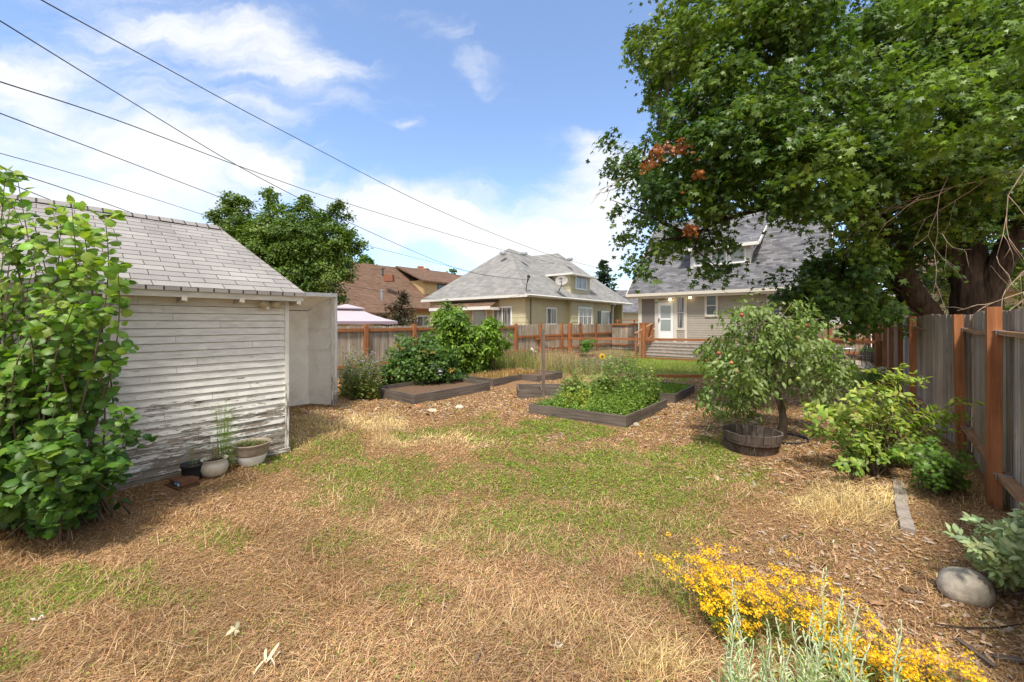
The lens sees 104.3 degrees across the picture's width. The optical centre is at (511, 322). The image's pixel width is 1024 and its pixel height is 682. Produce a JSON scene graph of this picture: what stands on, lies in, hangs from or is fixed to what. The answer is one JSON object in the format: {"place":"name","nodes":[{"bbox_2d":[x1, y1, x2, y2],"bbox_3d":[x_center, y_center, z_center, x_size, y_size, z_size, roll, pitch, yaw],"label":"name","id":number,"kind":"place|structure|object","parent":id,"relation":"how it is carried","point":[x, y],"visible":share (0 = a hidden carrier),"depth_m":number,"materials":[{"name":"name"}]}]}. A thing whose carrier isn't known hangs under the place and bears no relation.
{"place":"outdoors","nodes":[
{"label":"outdoors","id":0,"kind":"place"},
{"bbox_2d":[9,170,128,211],"bbox_3d":[-17.894,-7.075,8.376,14.564,6.640,4.916,0,0,-41],"label":"power cable","id":1,"kind":"object","parent":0,"point":[72,191],"visible":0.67,"depth_m":11.94,"materials":[{"name":"black rubber"}]},
{"bbox_2d":[0,153,242,228],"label":"power cable","id":2,"kind":"object","parent":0,"point":[108,184],"visible":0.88,"depth_m":14.04,"materials":[{"name":"black rubber"}]},
{"bbox_2d":[303,262,462,326],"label":"brown roof house","id":3,"kind":"structure","parent":0,"point":[421,282],"depth_m":41.11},
{"bbox_2d":[0,113,466,270],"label":"power cable","id":4,"kind":"object","parent":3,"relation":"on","point":[170,178],"visible":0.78,"depth_m":14.03,"materials":[{"name":"black rubber"}]},
{"bbox_2d":[417,315,428,325],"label":"window","id":5,"kind":"structure","parent":3,"relation":"in","point":[424,317],"depth_m":41.09,"materials":[{"name":"grey glass"}]},
{"bbox_2d":[0,348,1023,681],"bbox_3d":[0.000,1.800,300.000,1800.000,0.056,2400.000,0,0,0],"label":"ground","id":6,"kind":"structure","parent":0,"point":[452,446],"depth_m":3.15,"materials":[{"name":"brown plant"}]},
{"bbox_2d":[0,165,157,541],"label":"hazel bush","id":7,"kind":"object","parent":6,"relation":"on","point":[56,476],"visible":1,"depth_m":3.26,"materials":[{"name":"green plant"}]},
{"bbox_2d":[0,194,336,491],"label":"garden shed","id":8,"kind":"structure","parent":6,"relation":"on","point":[211,318],"depth_m":5.01,"materials":[{"name":"white paint"}]},
{"bbox_2d":[47,309,123,383],"bbox_3d":[-4.366,0.254,4.059,0.073,0.778,0.582,0,0,40],"label":"window","id":9,"kind":"structure","parent":8,"relation":"in","point":[113,336],"depth_m":4.21,"materials":[{"name":"white paint"}]},
{"bbox_2d":[164,475,199,490],"bbox_3d":[-3.643,1.762,4.400,0.300,0.075,0.200,0,0,26],"label":"carton","id":10,"kind":"object","parent":6,"relation":"on","point":[179,483],"visible":0.99,"depth_m":4.35,"materials":[{"name":"brown cardboard"}]},
{"bbox_2d":[180,460,204,478],"bbox_3d":[-3.663,1.708,4.569,0.230,0.185,0.230,0,0,0],"label":"black pot","id":11,"kind":"object","parent":6,"relation":"on","point":[189,468],"visible":0.7,"depth_m":4.51,"materials":[{"name":"plastic"}]},
{"bbox_2d":[200,454,228,477],"bbox_3d":[-3.496,1.698,4.677,0.280,0.205,0.280,0,0,0],"label":"cream urn","id":12,"kind":"object","parent":6,"relation":"on","point":[214,467],"visible":0.94,"depth_m":4.60,"materials":[{"name":"ceramic"}]},
{"bbox_2d":[206,439,223,459],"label":"dry sprigs","id":13,"kind":"object","parent":12,"relation":"on","point":[213,451],"visible":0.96,"depth_m":4.74,"materials":[{"name":"brown plant"}]},
{"bbox_2d":[208,385,240,466],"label":"feathery weed","id":14,"kind":"object","parent":6,"relation":"on","point":[225,440],"visible":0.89,"depth_m":4.82,"materials":[{"name":"green plant"}]},
{"bbox_2d":[225,621,239,635],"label":"dry leaf","id":15,"kind":"object","parent":6,"relation":"on","point":[233,628],"visible":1,"depth_m":2.29,"materials":[{"name":"beige plant"}]},
{"bbox_2d":[232,437,271,466],"bbox_3d":[-3.309,1.663,5.064,0.434,0.275,0.434,0,0,0],"label":"wide planter","id":16,"kind":"object","parent":6,"relation":"on","point":[248,455],"visible":0.91,"depth_m":4.94,"materials":[{"name":"beige ceramic"}]},
{"bbox_2d":[237,438,265,446],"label":"planter seedlings","id":17,"kind":"object","parent":16,"relation":"in","point":[247,442],"visible":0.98,"depth_m":5.05,"materials":[{"name":"green plant"}]},
{"bbox_2d":[253,643,278,675],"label":"dry leaf","id":18,"kind":"object","parent":6,"relation":"on","point":[266,659],"visible":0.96,"depth_m":2.10,"materials":[{"name":"beige plant"}]},
{"bbox_2d":[201,186,373,310],"bbox_3d":[-13.681,-3.199,24.092,10.814,9.997,6.771,0,0,0],"label":"deciduous tree","id":19,"kind":"object","parent":6,"relation":"on","point":[276,244],"visible":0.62,"depth_m":22.71,"materials":[{"name":"green plant"}]},
{"bbox_2d":[337,346,390,400],"bbox_3d":[-3.804,1.195,10.019,1.227,1.256,2.389,0,0,-29],"label":"purple flower clump","id":20,"kind":"object","parent":6,"relation":"on","point":[360,382],"visible":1,"depth_m":9.44,"materials":[{"name":"green plant"}]},
{"bbox_2d":[356,254,377,264],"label":"distant tree","id":21,"kind":"object","parent":6,"relation":"on","point":[367,260],"visible":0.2,"depth_m":59.44,"materials":[{"name":"green plant"}]},
{"bbox_2d":[337,304,397,325],"bbox_3d":[-8.317,0.440,20.000,3.705,2.720,3.705,0,0,-42],"label":"garden gazebo","id":22,"kind":"object","parent":6,"relation":"on","point":[348,314],"visible":0.56,"depth_m":19.27,"materials":[{"name":"fabric"}]},
{"bbox_2d":[375,290,421,326],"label":"purple leaf bush","id":23,"kind":"object","parent":6,"relation":"on","point":[403,319],"visible":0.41,"depth_m":23.31,"materials":[{"name":"brown plant"}]},
{"bbox_2d":[377,331,471,385],"bbox_3d":[-2.525,1.215,11.238,2.969,1.930,2.113,0,0,0],"label":"peony shrub","id":24,"kind":"object","parent":6,"relation":"on","point":[426,360],"visible":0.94,"depth_m":10.85,"materials":[{"name":"green plant"}]},
{"bbox_2d":[378,377,489,403],"bbox_3d":[-1.979,1.695,10.102,1.651,0.250,2.485,0,0,39],"label":"raised bed","id":25,"kind":"object","parent":6,"relation":"on","point":[412,393],"visible":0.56,"depth_m":9.77,"materials":[{"name":"brown wood"}]},
{"bbox_2d":[424,299,489,374],"bbox_3d":[-1.939,0.746,12.999,2.119,3.019,2.500,0,0,-37],"label":"tall green shrub","id":26,"kind":"object","parent":6,"relation":"on","point":[450,324],"visible":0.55,"depth_m":12.46,"materials":[{"name":"green plant"}]},
{"bbox_2d":[337,323,611,378],"bbox_3d":[-0.253,0.930,18.408,0.168,1.740,22.020,0,0,40],"label":"fence","id":27,"kind":"object","parent":6,"relation":"on","point":[376,340],"visible":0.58,"depth_m":15.10,"materials":[{"name":"brown wood"}]},
{"bbox_2d":[472,644,484,668],"bbox_3d":[-0.178,1.775,2.117,0.009,0.014,0.149,0,0,19],"label":"wood shard","id":28,"kind":"object","parent":6,"relation":"on","point":[473,666],"visible":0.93,"depth_m":2.11,"materials":[{"name":"wood"}]},
{"bbox_2d":[471,315,515,371],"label":"leaning shrub","id":29,"kind":"object","parent":6,"relation":"on","point":[492,341],"visible":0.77,"depth_m":13.13,"materials":[{"name":"green plant"}]},
{"bbox_2d":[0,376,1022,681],"bbox_3d":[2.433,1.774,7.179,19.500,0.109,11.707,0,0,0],"label":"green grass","id":30,"kind":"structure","parent":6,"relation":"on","point":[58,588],"depth_m":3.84,"materials":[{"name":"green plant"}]},
{"bbox_2d":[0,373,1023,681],"bbox_3d":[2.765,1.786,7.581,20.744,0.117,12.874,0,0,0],"label":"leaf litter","id":31,"kind":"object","parent":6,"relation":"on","point":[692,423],"visible":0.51,"depth_m":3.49,"materials":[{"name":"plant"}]},
{"bbox_2d":[463,368,561,386],"bbox_3d":[0.031,1.710,12.463,1.950,0.220,2.652,0,0,40],"label":"raised bed","id":32,"kind":"object","parent":6,"relation":"on","point":[537,376],"visible":0.53,"depth_m":12.04,"materials":[{"name":"brown wood"}]},
{"bbox_2d":[468,366,540,378],"bbox_3d":[-0.219,1.605,12.622,1.405,0.297,2.593,0,0,37],"label":"bed straw","id":33,"kind":"object","parent":32,"relation":"on","point":[505,372],"visible":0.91,"depth_m":12.52,"materials":[{"name":"beige plant"}]},
{"bbox_2d":[491,345,538,370],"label":"tall grass clump","id":34,"kind":"object","parent":6,"relation":"on","point":[523,361],"visible":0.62,"depth_m":14.37,"materials":[{"name":"green plant"}]},
{"bbox_2d":[421,248,631,325],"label":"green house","id":35,"kind":"structure","parent":6,"relation":"on","point":[562,290],"depth_m":28.75,"materials":[{"name":"grey"}]},
{"bbox_2d":[0,20,525,279],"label":"power cable","id":36,"kind":"object","parent":35,"relation":"attached to","point":[196,141],"visible":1,"depth_m":10.28,"materials":[{"name":"black rubber"}]},
{"bbox_2d":[0,81,629,279],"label":"power cable","id":37,"kind":"object","parent":35,"relation":"attached to","point":[210,155],"visible":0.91,"depth_m":11.20,"materials":[{"name":"black rubber"}]},
{"bbox_2d":[41,0,631,275],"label":"power cable","id":38,"kind":"object","parent":35,"relation":"on","point":[251,114],"visible":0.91,"depth_m":10.91,"materials":[{"name":"black rubber"}]},
{"bbox_2d":[280,270,521,301],"bbox_3d":[-3.943,-1.441,18.310,2.591,0.626,15.222,0,0,28],"label":"power cable","id":39,"kind":"object","parent":35,"relation":"attached to","point":[392,293],"visible":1,"depth_m":18.00,"materials":[{"name":"black rubber"}]},
{"bbox_2d":[472,310,486,325],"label":"window","id":40,"kind":"structure","parent":35,"relation":"in","point":[478,316],"depth_m":27.59,"materials":[{"name":"grey glass"}]},
{"bbox_2d":[493,306,511,324],"bbox_3d":[-0.639,-0.353,26.163,1.663,1.377,0.069,0,0,40],"label":"window","id":41,"kind":"structure","parent":35,"relation":"in","point":[504,314],"depth_m":26.06,"materials":[{"name":"white glass"}]},
{"bbox_2d":[546,307,556,324],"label":"window","id":42,"kind":"structure","parent":35,"relation":"in","point":[551,313],"depth_m":27.12,"materials":[{"name":"grey glass"}]},
{"bbox_2d":[575,276,586,290],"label":"window","id":43,"kind":"structure","parent":35,"relation":"in","point":[580,282],"depth_m":30.33,"materials":[{"name":"white glass"}]},
{"bbox_2d":[578,307,591,324],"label":"window","id":44,"kind":"structure","parent":35,"relation":"in","point":[584,313],"depth_m":30.06,"materials":[{"name":"white glass"}]},
{"bbox_2d":[601,311,608,323],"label":"window","id":45,"kind":"structure","parent":35,"relation":"in","point":[604,314],"depth_m":33.16,"materials":[{"name":"grey glass"}]},
{"bbox_2d":[517,384,562,398],"bbox_3d":[0.732,1.710,9.871,1.222,0.220,1.014,0,0,0],"label":"raised bed","id":46,"kind":"object","parent":6,"relation":"on","point":[527,391],"visible":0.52,"depth_m":9.42,"materials":[{"name":"grey wood"}]},
{"bbox_2d":[542,329,544,397],"bbox_3d":[0.734,0.985,9.337,0.080,1.630,0.050,0,0,0],"label":"wooden stake","id":47,"kind":"object","parent":6,"relation":"on","point":[543,362],"visible":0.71,"depth_m":9.31,"materials":[{"name":"wood"}]},
{"bbox_2d":[528,346,577,372],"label":"dry grass clump","id":48,"kind":"object","parent":6,"relation":"on","point":[549,357],"visible":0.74,"depth_m":15.28,"materials":[{"name":"beige plant"}]},
{"bbox_2d":[107,376,1023,681],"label":"wood chips","id":49,"kind":"object","parent":6,"relation":"on","point":[895,590],"visible":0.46,"depth_m":3.40,"materials":[{"name":"wood chips"},{"name":"dry grass"},{"name":"grass"}]},
{"bbox_2d":[955,638,997,667],"bbox_3d":[2.495,1.775,2.143,0.026,0.021,0.194,0,0,7],"label":"wood shard","id":50,"kind":"object","parent":49,"relation":"on","point":[979,655],"visible":1,"depth_m":2.13,"materials":[{"name":"wood"}]},
{"bbox_2d":[934,623,1023,628],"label":"hose","id":51,"kind":"object","parent":49,"relation":"on","point":[963,627],"visible":1,"depth_m":2.31,"materials":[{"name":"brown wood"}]},
{"bbox_2d":[578,338,596,356],"bbox_3d":[3.860,1.379,20.541,1.018,1.156,0.978,0,0,-19],"label":"sapling","id":52,"kind":"object","parent":6,"relation":"on","point":[586,346],"visible":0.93,"depth_m":20.41,"materials":[{"name":"green plant"}]},
{"bbox_2d":[545,350,638,375],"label":"catmint clump","id":53,"kind":"object","parent":6,"relation":"on","point":[592,362],"visible":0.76,"depth_m":14.77,"materials":[{"name":"green plant"}]},
{"bbox_2d":[529,399,666,427],"bbox_3d":[1.774,1.710,8.034,1.889,0.220,2.269,0,0,41],"label":"raised bed","id":54,"kind":"object","parent":6,"relation":"on","point":[624,421],"visible":0.46,"depth_m":7.28,"materials":[{"name":"wood"}]},
{"bbox_2d":[559,386,591,405],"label":"yellowing plant","id":55,"kind":"object","parent":54,"relation":"on","point":[582,395],"visible":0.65,"depth_m":7.91,"materials":[{"name":"green plant"}]},
{"bbox_2d":[559,366,603,401],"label":"tomato plant","id":56,"kind":"object","parent":54,"relation":"on","point":[573,380],"visible":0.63,"depth_m":8.38,"materials":[{"name":"green plant"}]},
{"bbox_2d":[536,372,664,414],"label":"bed weeds","id":57,"kind":"object","parent":54,"relation":"on","point":[624,404],"visible":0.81,"depth_m":7.80,"materials":[{"name":"green plant"}]},
{"bbox_2d":[589,362,628,399],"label":"tomato plant","id":58,"kind":"object","parent":54,"relation":"on","point":[605,382],"visible":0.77,"depth_m":8.28,"materials":[{"name":"green plant"}]},
{"bbox_2d":[601,349,644,398],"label":"tomato plant","id":59,"kind":"object","parent":54,"relation":"on","point":[627,372],"visible":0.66,"depth_m":8.56,"materials":[{"name":"green plant"}]},
{"bbox_2d":[633,359,661,403],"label":"tomato plant","id":60,"kind":"object","parent":54,"relation":"on","point":[643,373],"visible":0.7,"depth_m":8.06,"materials":[{"name":"green plant"}]},
{"bbox_2d":[595,259,625,297],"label":"conifer","id":61,"kind":"object","parent":6,"relation":"on","point":[605,278],"visible":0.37,"depth_m":51.74,"materials":[{"name":"green plant"}]},
{"bbox_2d":[611,290,637,325],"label":"distant house","id":62,"kind":"structure","parent":6,"relation":"on","point":[630,312],"depth_m":47.00,"materials":[{"name":"grey"}]},
{"bbox_2d":[612,323,638,349],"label":"side gate","id":63,"kind":"structure","parent":6,"relation":"on","point":[621,330],"depth_m":25.95,"materials":[{"name":"brown wood"}]},
{"bbox_2d":[634,323,653,355],"bbox_3d":[6.946,0.920,21.933,0.800,1.760,2.456,0,0,40],"label":"stair railing","id":64,"kind":"object","parent":6,"relation":"on","point":[649,330],"visible":0.6,"depth_m":22.61,"materials":[{"name":"brown wood"}]},
{"bbox_2d":[612,382,694,402],"bbox_3d":[3.486,1.710,10.048,1.701,0.220,1.771,0,0,38],"label":"raised bed","id":65,"kind":"object","parent":6,"relation":"on","point":[676,397],"visible":0.31,"depth_m":9.18,"materials":[{"name":"wood"}]},
{"bbox_2d":[646,341,704,358],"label":"concrete steps","id":66,"kind":"structure","parent":6,"relation":"on","point":[685,349],"depth_m":20.28,"materials":[{"name":"beige concrete"}]},
{"bbox_2d":[635,529,767,642],"bbox_3d":[1.181,1.614,2.531,0.563,0.399,0.713,0,0,-21],"label":"yellow flower plant","id":67,"kind":"object","parent":6,"relation":"on","point":[711,580],"visible":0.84,"depth_m":2.43,"materials":[{"name":"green plant"}]},
{"bbox_2d":[535,323,882,370],"bbox_3d":[7.848,0.910,18.390,13.557,1.780,2.578,0,0,25],"label":"wire fence","id":68,"kind":"object","parent":6,"relation":"on","point":[642,338],"visible":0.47,"depth_m":19.33,"materials":[{"name":"brown wood"}]},
{"bbox_2d":[625,211,833,358],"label":"tan house","id":69,"kind":"structure","parent":6,"relation":"on","point":[680,309],"depth_m":21.07,"materials":[{"name":"grey"}]},
{"bbox_2d":[658,302,672,337],"bbox_3d":[8.606,-0.084,22.324,0.820,2.081,0.094,0,0,40],"label":"door","id":70,"kind":"structure","parent":69,"relation":"in","point":[665,309],"depth_m":22.32,"materials":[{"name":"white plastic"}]},
{"bbox_2d":[677,297,684,328],"bbox_3d":[9.244,-0.536,21.828,0.436,1.787,0.043,0,0,40],"label":"window","id":71,"kind":"structure","parent":69,"relation":"in","point":[680,301],"depth_m":21.81,"materials":[{"name":"white glass"}]},
{"bbox_2d":[694,250,708,266],"bbox_3d":[10.410,-3.519,21.884,0.797,0.870,0.069,0,0,40],"label":"window","id":72,"kind":"structure","parent":69,"relation":"in","point":[695,264],"depth_m":21.96,"materials":[{"name":"white plastic"}]},
{"bbox_2d":[705,296,717,316],"bbox_3d":[10.424,-0.880,20.825,0.650,1.177,0.069,0,0,40],"label":"window","id":73,"kind":"structure","parent":69,"relation":"in","point":[711,302],"depth_m":20.83,"materials":[{"name":"beige paint"}]},
{"bbox_2d":[711,248,726,264],"bbox_3d":[11.083,-3.519,21.321,0.797,0.870,0.069,0,0,40],"label":"window","id":74,"kind":"structure","parent":69,"relation":"in","point":[725,254],"depth_m":21.29,"materials":[{"name":"white plastic"}]},
{"bbox_2d":[729,246,745,263],"bbox_3d":[11.755,-3.519,20.758,0.797,0.870,0.069,0,0,40],"label":"window","id":75,"kind":"structure","parent":69,"relation":"in","point":[737,253],"depth_m":20.74,"materials":[{"name":"grey glass"}]},
{"bbox_2d":[766,294,781,318],"bbox_3d":[12.543,-0.617,19.051,0.625,1.669,0.069,0,0,40],"label":"window","id":76,"kind":"structure","parent":69,"relation":"in","point":[775,311],"depth_m":19.03,"materials":[{"name":"grey glass"}]},
{"bbox_2d":[700,588,767,654],"bbox_3d":[1.258,1.671,2.275,0.341,0.278,0.314,0,0,16],"label":"yellow flower plant","id":77,"kind":"object","parent":6,"relation":"on","point":[744,624],"visible":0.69,"depth_m":2.24,"materials":[{"name":"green plant"}]},
{"bbox_2d":[722,424,783,456],"bbox_3d":[3.382,1.659,5.620,0.756,0.282,0.727,0,0,0],"label":"half barrel","id":78,"kind":"object","parent":6,"relation":"on","point":[763,441],"visible":1,"depth_m":5.44,"materials":[{"name":"brown wood"}]},
{"bbox_2d":[644,374,893,386],"bbox_3d":[7.502,1.745,12.173,6.612,0.110,0.433,0,0,17],"label":"edging board","id":79,"kind":"object","parent":6,"relation":"on","point":[691,376],"visible":0.31,"depth_m":12.82,"materials":[{"name":"brown wood"}]},
{"bbox_2d":[688,292,862,438],"bbox_3d":[3.900,0.687,6.059,2.115,2.335,3.014,0,0,45],"label":"apple tree","id":80,"kind":"object","parent":6,"relation":"on","point":[761,366],"visible":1,"depth_m":5.70,"materials":[{"name":"green plant"}]},
{"bbox_2d":[756,432,808,444],"bbox_3d":[4.121,1.780,6.097,0.724,0.060,0.627,0,0,0],"label":"edging ring","id":81,"kind":"object","parent":6,"relation":"on","point":[804,438],"visible":0.31,"depth_m":6.02,"materials":[{"name":"black plastic"}]},
{"bbox_2d":[700,549,880,679],"bbox_3d":[1.530,1.622,2.230,0.770,0.384,0.787,0,0,0],"label":"yellow flower plant","id":82,"kind":"object","parent":6,"relation":"on","point":[790,595],"visible":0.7,"depth_m":2.25,"materials":[{"name":"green plant"}]},
{"bbox_2d":[585,0,1023,347],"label":"maple tree","id":83,"kind":"object","parent":6,"relation":"on","point":[947,199],"visible":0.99,"depth_m":7.25,"materials":[{"name":"green plant"}]},
{"bbox_2d":[709,567,910,681],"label":"silvery plant","id":84,"kind":"object","parent":6,"relation":"on","point":[843,674],"visible":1,"depth_m":1.70,"materials":[{"name":"green plant"}]},
{"bbox_2d":[819,323,870,359],"bbox_3d":[14.789,0.920,19.772,4.501,1.760,0.156,0,0,40],"label":"back fence","id":85,"kind":"object","parent":6,"relation":"on","point":[856,345],"visible":0.05,"depth_m":18.87,"materials":[{"name":"brown wood"}]},
{"bbox_2d":[859,347,874,361],"bbox_3d":[16.348,1.450,18.200,0.720,0.640,0.720,0,0,0],"label":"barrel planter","id":86,"kind":"object","parent":6,"relation":"on","point":[871,355],"visible":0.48,"depth_m":17.96,"materials":[{"name":"plant"}]},
{"bbox_2d":[857,364,889,382],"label":"yarrow clump","id":87,"kind":"object","parent":6,"relation":"on","point":[873,374],"visible":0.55,"depth_m":11.53,"materials":[{"name":"green plant"}]},
{"bbox_2d":[800,363,984,477],"bbox_3d":[4.504,1.164,4.790,2.363,1.307,0.945,0,0,-9],"label":"yellow green shrub","id":88,"kind":"object","parent":6,"relation":"on","point":[871,445],"visible":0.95,"depth_m":4.65,"materials":[{"name":"green plant"}]},
{"bbox_2d":[805,610,992,681],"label":"yellow flower plant","id":89,"kind":"object","parent":6,"relation":"on","point":[883,659],"visible":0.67,"depth_m":1.95,"materials":[{"name":"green plant"}]},
{"bbox_2d":[893,478,904,489],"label":"edging block","id":90,"kind":"structure","parent":6,"relation":"on","point":[901,486],"depth_m":4.32,"materials":[{"name":"concrete"}]},
{"bbox_2d":[894,488,907,501],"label":"edging block","id":91,"kind":"structure","parent":6,"relation":"on","point":[901,496],"depth_m":4.07,"materials":[{"name":"concrete"}]},
{"bbox_2d":[894,498,909,510],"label":"edging block","id":92,"kind":"structure","parent":6,"relation":"on","point":[901,502],"depth_m":3.85,"materials":[{"name":"concrete"}]},
{"bbox_2d":[896,507,911,518],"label":"edging block","id":93,"kind":"structure","parent":6,"relation":"on","point":[902,512],"depth_m":3.64,"materials":[{"name":"concrete"}]},
{"bbox_2d":[899,516,914,532],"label":"edging block","id":94,"kind":"structure","parent":6,"relation":"on","point":[909,527],"depth_m":3.43,"materials":[{"name":"concrete"}]},
{"bbox_2d":[900,586,924,593],"bbox_3d":[2.655,1.775,2.639,0.118,0.015,0.013,0,0,42],"label":"wood shard","id":95,"kind":"object","parent":6,"relation":"on","point":[912,590],"visible":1,"depth_m":2.64,"materials":[{"name":"wood"}]},
{"bbox_2d":[889,435,980,496],"bbox_3d":[4.365,1.479,4.092,1.032,0.649,0.581,0,0,-12],"label":"green bush","id":96,"kind":"object","parent":6,"relation":"on","point":[934,468],"visible":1,"depth_m":4.02,"materials":[{"name":"green plant"}]},
{"bbox_2d":[872,306,1023,519],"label":"fence","id":97,"kind":"object","parent":6,"relation":"on","point":[981,358],"visible":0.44,"depth_m":4.91,"materials":[{"name":"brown wood"}]},
{"bbox_2d":[936,566,996,608],"bbox_3d":[2.969,1.722,2.618,0.296,0.211,0.247,0,0,0],"label":"boulder","id":98,"kind":"object","parent":6,"relation":"on","point":[966,586],"visible":0.95,"depth_m":2.54,"materials":[{"name":"stone"}]},
{"bbox_2d":[941,502,1023,600],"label":"sage plant","id":99,"kind":"object","parent":6,"relation":"on","point":[999,559],"visible":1,"depth_m":2.51,"materials":[{"name":"green plant"}]},
{"bbox_2d":[990,653,1023,663],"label":"wood shard","id":100,"kind":"object","parent":6,"relation":"on","point":[1016,659],"visible":1,"depth_m":2.10,"materials":[{"name":"wood"}]},
{"bbox_2d":[0,0,1023,289],"label":"sky","id":101,"kind":"structure","parent":0,"point":[489,115],"materials":[{"name":"blue"}]},
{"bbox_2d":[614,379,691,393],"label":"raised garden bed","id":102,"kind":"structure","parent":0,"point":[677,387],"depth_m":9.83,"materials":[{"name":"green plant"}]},
{"bbox_2d":[575,354,891,393],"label":"lawn","id":103,"kind":"structure","parent":0,"point":[667,363],"depth_m":15.50,"materials":[{"name":"green plant"}]},
{"bbox_2d":[731,360,870,367],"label":"patio","id":104,"kind":"structure","parent":0,"point":[859,365],"depth_m":17.09,"materials":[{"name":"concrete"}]},
{"bbox_2d":[835,347,858,365],"bbox_3d":[13.763,1.412,16.400,0.820,0.725,0.820,0,0,0],"label":"patio table","id":105,"kind":"object","parent":104,"relation":"on","point":[849,348],"visible":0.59,"depth_m":16.19,"materials":[{"name":"metal"}]},
{"bbox_2d":[849,344,867,365],"bbox_3d":[13.938,1.325,15.990,0.488,0.895,0.414,0,0,20],"label":"patio chair","id":106,"kind":"object","parent":104,"relation":"on","point":[861,355],"visible":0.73,"depth_m":15.93,"materials":[{"name":"black metal"}]},
{"bbox_2d":[902,253,1023,316],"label":"yellow house","id":107,"kind":"structure","parent":0,"point":[1008,293],"depth_m":13.69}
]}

